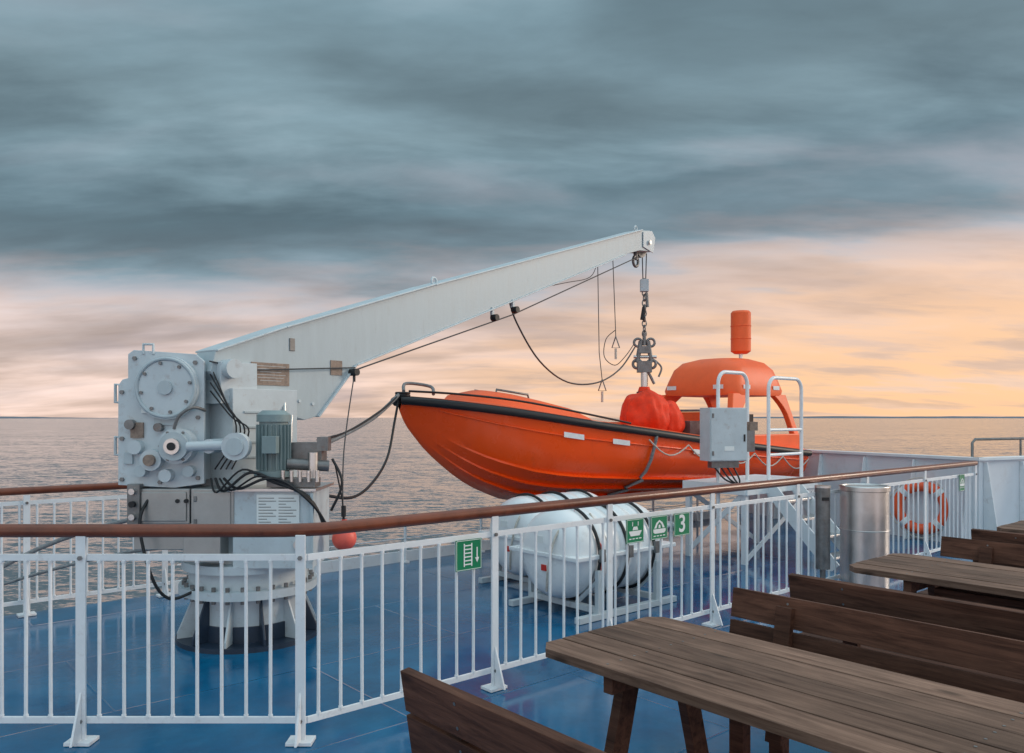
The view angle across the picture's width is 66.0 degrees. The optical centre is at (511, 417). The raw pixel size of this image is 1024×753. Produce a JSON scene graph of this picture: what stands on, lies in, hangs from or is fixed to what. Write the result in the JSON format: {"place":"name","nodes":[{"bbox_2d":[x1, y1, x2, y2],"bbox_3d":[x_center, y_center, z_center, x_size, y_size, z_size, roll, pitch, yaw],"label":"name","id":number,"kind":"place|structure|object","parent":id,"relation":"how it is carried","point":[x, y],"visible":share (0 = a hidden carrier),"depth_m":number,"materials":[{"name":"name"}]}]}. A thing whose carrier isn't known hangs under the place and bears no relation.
{"place":"outdoors","nodes":[
{"label":"outdoors","id":0,"kind":"place"},
{"bbox_2d":[0,513,972,752],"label":"ship deck","id":1,"kind":"structure","parent":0,"point":[569,700],"depth_m":5.20,"materials":[{"name":"blue paint"}]},
{"bbox_2d":[0,418,1023,615],"bbox_3d":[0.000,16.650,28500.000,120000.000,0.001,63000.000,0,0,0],"label":"sea","id":2,"kind":"structure","parent":0,"point":[414,477],"depth_m":247.27,"materials":[{"name":"grey liquid"}]},
{"bbox_2d":[0,416,1023,417],"bbox_3d":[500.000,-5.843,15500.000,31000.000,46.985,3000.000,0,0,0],"label":"distant coast","id":3,"kind":"structure","parent":2,"relation":"on","point":[762,417],"depth_m":17000.00},
{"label":"ship","id":4,"kind":"object","parent":2,"relation":"on","visible":0},
{"bbox_2d":[0,482,170,617],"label":"deck edge railing","id":5,"kind":"object","parent":4,"relation":"on","point":[26,502],"visible":0.74,"depth_m":6.71,"materials":[{"name":"white metal"}]},
{"bbox_2d":[114,225,654,654],"bbox_3d":[-0.071,-0.498,8.020,1.443,4.296,7.246,0,0,42],"label":"davit crane","id":6,"kind":"object","parent":4,"relation":"on","point":[214,427],"visible":0.93,"depth_m":5.65,"materials":[{"name":"grey paint"}]},
{"bbox_2d":[3,518,154,585],"bbox_3d":[-3.456,1.199,5.946,2.662,0.872,0.691,0,0,-16],"label":"lashing rope","id":7,"kind":"object","parent":6,"relation":"attached to","point":[43,546],"visible":0.28,"depth_m":6.10,"materials":[{"name":"fabric"}]},
{"bbox_2d":[509,265,634,401],"bbox_3d":[0.805,-1.165,9.748,0.271,1.930,2.928,0,0,41],"label":"tag line","id":8,"kind":"object","parent":6,"relation":"attached to","point":[552,373],"visible":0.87,"depth_m":10.29,"materials":[{"name":"steel wire"},{"name":"steel"},{"name":"black rubber"}]},
{"bbox_2d":[632,253,661,386],"bbox_3d":[1.895,-1.050,11.049,0.430,2.500,0.100,0,0,0],"label":"lifting hook","id":9,"kind":"object","parent":6,"relation":"hanging from","point":[644,368],"visible":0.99,"depth_m":11.02,"materials":[{"name":"metal"}]},
{"bbox_2d":[391,310,811,499],"bbox_3d":[1.371,-0.250,10.630,7.002,2.879,2.177,0,0,-41],"label":"rescue boat","id":10,"kind":"object","parent":9,"relation":"hanging from","point":[500,445],"visible":0.91,"depth_m":9.24,"materials":[{"name":"orange plastic"}]},
{"bbox_2d":[327,393,399,499],"bbox_3d":[-1.310,0.207,7.203,0.120,0.952,2.439,0,0,7],"label":"painter line","id":11,"kind":"object","parent":10,"relation":"attached to","point":[336,437],"visible":0.84,"depth_m":7.28,"materials":[{"name":"black fabric"}]},
{"bbox_2d":[175,498,715,593],"bbox_3d":[0.136,1.390,10.134,8.600,0.520,0.145,0,0,-41],"label":"guard rail","id":12,"kind":"object","parent":4,"relation":"on","point":[368,561],"visible":0.16,"depth_m":8.93,"materials":[{"name":"white metal"}]},
{"bbox_2d":[0,461,977,747],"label":"deck railing","id":13,"kind":"object","parent":4,"relation":"on","point":[300,557],"visible":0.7,"depth_m":4.28,"materials":[{"name":"white metal"}]},
{"bbox_2d":[455,538,481,571],"bbox_3d":[-0.253,0.805,4.619,0.190,0.180,0.006,0,0,-41],"label":"safety sign","id":14,"kind":"object","parent":13,"relation":"attached to","point":[468,554],"visible":1,"depth_m":4.62,"materials":[{"name":"green plastic"}]},
{"bbox_2d":[626,518,643,543],"bbox_3d":[0.874,0.805,5.593,0.190,0.170,0.006,0,0,-41],"label":"safety sign","id":15,"kind":"object","parent":13,"relation":"attached to","point":[634,530],"visible":1,"depth_m":5.59,"materials":[{"name":"green plastic"}]},
{"bbox_2d":[651,515,666,539],"bbox_3d":[1.079,0.805,5.770,0.190,0.170,0.006,0,0,-41],"label":"safety sign","id":16,"kind":"object","parent":13,"relation":"attached to","point":[658,527],"visible":1,"depth_m":5.76,"materials":[{"name":"green plastic"}]},
{"bbox_2d":[674,512,689,536],"bbox_3d":[1.283,0.805,5.946,0.190,0.170,0.007,0,0,-41],"label":"safety sign","id":17,"kind":"object","parent":13,"relation":"attached to","point":[681,523],"visible":1,"depth_m":5.94,"materials":[{"name":"green plastic"}]},
{"bbox_2d":[959,474,964,490],"bbox_3d":[5.460,0.790,9.555,0.160,0.200,0.006,0,0,-41],"label":"safety sign","id":18,"kind":"object","parent":13,"relation":"attached to","point":[961,482],"visible":1,"depth_m":9.55,"materials":[{"name":"green plastic"}]},
{"bbox_2d":[400,667,605,752],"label":"wooden bench","id":19,"kind":"object","parent":4,"relation":"on","point":[442,717],"visible":1,"depth_m":2.41,"materials":[{"name":"brown wood"}]},
{"bbox_2d":[478,489,596,591],"bbox_3d":[0.407,1.194,7.916,1.300,0.913,0.875,0,0,-41],"label":"liferaft canister","id":20,"kind":"object","parent":4,"relation":"on","point":[514,522],"visible":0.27,"depth_m":7.58,"materials":[{"name":"white plastic"}]},
{"bbox_2d":[509,502,676,624],"bbox_3d":[0.713,1.194,6.965,1.300,0.913,0.875,0,0,-41],"label":"liferaft canister","id":21,"kind":"object","parent":4,"relation":"on","point":[562,516],"visible":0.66,"depth_m":6.61,"materials":[{"name":"white plastic"}]},
{"bbox_2d":[667,521,673,560],"bbox_3d":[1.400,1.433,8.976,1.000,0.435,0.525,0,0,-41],"label":"post","id":22,"kind":"object","parent":4,"relation":"on","point":[668,524],"visible":0.03,"depth_m":9.08,"materials":[{"name":"white metal"}]},
{"bbox_2d":[546,617,1023,752],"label":"picnic table","id":23,"kind":"object","parent":4,"relation":"on","point":[826,703],"visible":1,"depth_m":2.69,"materials":[{"name":"brown wood"}]},
{"bbox_2d":[814,485,830,577],"bbox_3d":[2.880,1.140,7.300,0.280,1.020,0.280,0,0,0],"label":"ashtray post","id":24,"kind":"object","parent":4,"relation":"on","point":[822,530],"visible":0.7,"depth_m":7.24,"materials":[{"name":"metal"}]},
{"bbox_2d":[739,449,982,541],"bbox_3d":[4.914,1.079,11.795,0.310,1.142,4.212,0,0,-27],"label":"bulwark","id":25,"kind":"object","parent":4,"relation":"on","point":[823,462],"visible":0.3,"depth_m":10.89,"materials":[{"name":"white paint"}]},
{"bbox_2d":[890,477,947,537],"bbox_3d":[5.500,1.210,10.580,0.826,0.826,0.154,0,0,38],"label":"lifebuoy","id":26,"kind":"object","parent":25,"relation":"attached to","point":[921,526],"visible":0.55,"depth_m":10.56,"materials":[{"name":"orange plastic"}]},
{"bbox_2d":[839,483,890,588],"bbox_3d":[3.320,1.143,7.420,0.450,1.013,0.450,0,0,0],"label":"litter bin","id":27,"kind":"object","parent":4,"relation":"on","point":[864,527],"visible":0.88,"depth_m":7.25,"materials":[{"name":"silver metal"}]},
{"bbox_2d":[729,587,1023,752],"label":"wooden bench","id":28,"kind":"object","parent":4,"relation":"on","point":[785,616],"visible":0.48,"depth_m":3.38,"materials":[{"name":"brown wood"}]},
{"bbox_2d":[788,573,1023,683],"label":"wooden bench","id":29,"kind":"object","parent":4,"relation":"on","point":[981,618],"visible":0.27,"depth_m":3.80,"materials":[{"name":"brown wood"}]},
{"bbox_2d":[849,553,1023,609],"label":"picnic table","id":30,"kind":"object","parent":4,"relation":"on","point":[916,573],"visible":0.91,"depth_m":4.66,"materials":[{"name":"brown wood"}]},
{"bbox_2d":[917,536,1023,610],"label":"wooden bench","id":31,"kind":"object","parent":4,"relation":"on","point":[986,552],"visible":0.27,"depth_m":5.39,"materials":[{"name":"brown wood"}]},
{"bbox_2d":[971,437,1023,456],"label":"handrail","id":32,"kind":"object","parent":4,"relation":"attached to","point":[1020,439],"visible":0.44,"depth_m":11.76,"materials":[{"name":"metal"}]},
{"bbox_2d":[971,528,1023,567],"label":"wooden bench","id":33,"kind":"object","parent":4,"relation":"on","point":[998,536],"visible":0.16,"depth_m":5.87,"materials":[{"name":"brown wood"}]},
{"bbox_2d":[979,456,1023,530],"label":"bulwark","id":34,"kind":"object","parent":4,"relation":"on","point":[1002,490],"visible":0.67,"depth_m":10.17,"materials":[{"name":"white paint"}]},
{"bbox_2d":[997,520,1023,532],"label":"picnic table","id":35,"kind":"object","parent":4,"relation":"on","point":[1017,527],"visible":0.96,"depth_m":6.58,"materials":[{"name":"brown wood"}]},
{"bbox_2d":[0,0,1023,417],"label":"sky","id":36,"kind":"structure","parent":0,"point":[177,176],"materials":[{"name":"grey"}]},
{"bbox_2d":[683,370,839,570],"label":"boarding platform","id":37,"kind":"structure","parent":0,"point":[727,438],"depth_m":8.96,"materials":[{"name":"white paint"}]}
]}

